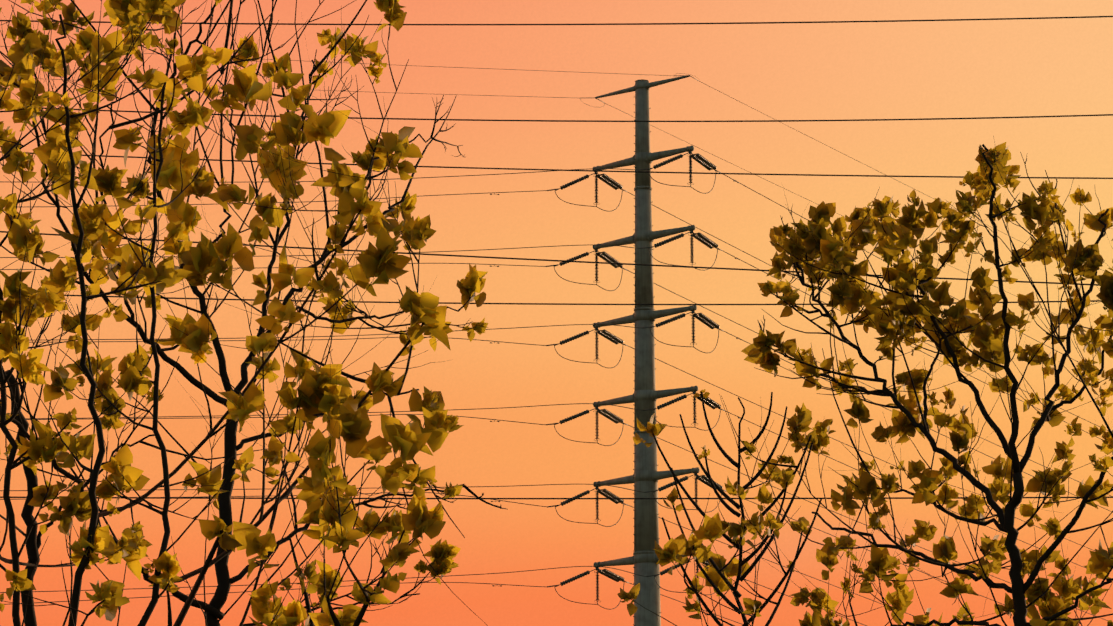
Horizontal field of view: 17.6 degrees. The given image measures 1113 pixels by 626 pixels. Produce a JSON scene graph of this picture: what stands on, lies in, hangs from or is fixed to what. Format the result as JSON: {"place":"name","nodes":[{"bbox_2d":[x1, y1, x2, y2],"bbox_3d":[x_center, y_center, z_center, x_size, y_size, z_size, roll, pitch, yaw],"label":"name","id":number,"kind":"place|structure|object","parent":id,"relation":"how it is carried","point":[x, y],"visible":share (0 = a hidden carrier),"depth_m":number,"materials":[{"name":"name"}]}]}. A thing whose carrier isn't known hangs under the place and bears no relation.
{"place":"outdoors","nodes":[
{"label":"outdoors","id":0,"kind":"place"},
{"bbox_2d":[0,0,1112,625],"label":"sky","id":1,"kind":"structure","parent":0,"point":[1060,66],"materials":[{"name":"orange"}]},
{"label":"ground","id":2,"kind":"structure","parent":0,"visible":0},
{"bbox_2d":[0,0,233,625],"bbox_3d":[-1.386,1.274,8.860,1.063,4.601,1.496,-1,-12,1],"label":"tree","id":3,"kind":"object","parent":2,"relation":"on","point":[57,156],"visible":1,"depth_m":9.06,"materials":[{"name":"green plant"}]},
{"bbox_2d":[0,0,507,625],"bbox_3d":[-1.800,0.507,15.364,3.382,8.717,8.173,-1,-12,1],"label":"tree","id":4,"kind":"object","parent":2,"relation":"on","point":[330,398],"visible":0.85,"depth_m":12.35,"materials":[{"name":"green plant"}]},
{"bbox_2d":[546,73,726,625],"bbox_3d":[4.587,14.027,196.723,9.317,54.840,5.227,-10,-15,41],"label":"transmission tower","id":5,"kind":"structure","parent":2,"relation":"on","point":[646,476],"depth_m":197.90,"materials":[{"name":"metal"}]},
{"bbox_2d":[0,46,1112,625],"bbox_3d":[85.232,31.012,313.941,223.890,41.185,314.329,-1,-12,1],"label":"tower conductors","id":6,"kind":"object","parent":5,"relation":"attached to","point":[532,406],"visible":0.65,"depth_m":194.15,"materials":[{"name":"grey metal"}]},
{"bbox_2d":[617,389,821,625],"bbox_3d":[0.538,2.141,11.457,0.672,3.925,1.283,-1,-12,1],"label":"tree sapling","id":7,"kind":"object","parent":2,"relation":"on","point":[716,573],"visible":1,"depth_m":11.85,"materials":[{"name":"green plant"}]},
{"bbox_2d":[741,136,1112,625],"bbox_3d":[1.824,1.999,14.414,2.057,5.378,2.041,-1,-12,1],"label":"tree","id":8,"kind":"object","parent":2,"relation":"on","point":[904,315],"visible":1,"depth_m":14.60,"materials":[{"name":"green plant"}]},
{"bbox_3d":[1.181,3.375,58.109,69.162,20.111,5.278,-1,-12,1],"label":"utility poles","id":9,"kind":"object","parent":2,"relation":"on","visible":0},
{"bbox_2d":[0,16,1112,498],"bbox_3d":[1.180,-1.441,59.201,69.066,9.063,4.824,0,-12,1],"label":"power lines","id":10,"kind":"object","parent":9,"relation":"on","point":[606,170],"visible":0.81,"depth_m":59.67,"materials":[{"name":"grey metal"}]}
]}

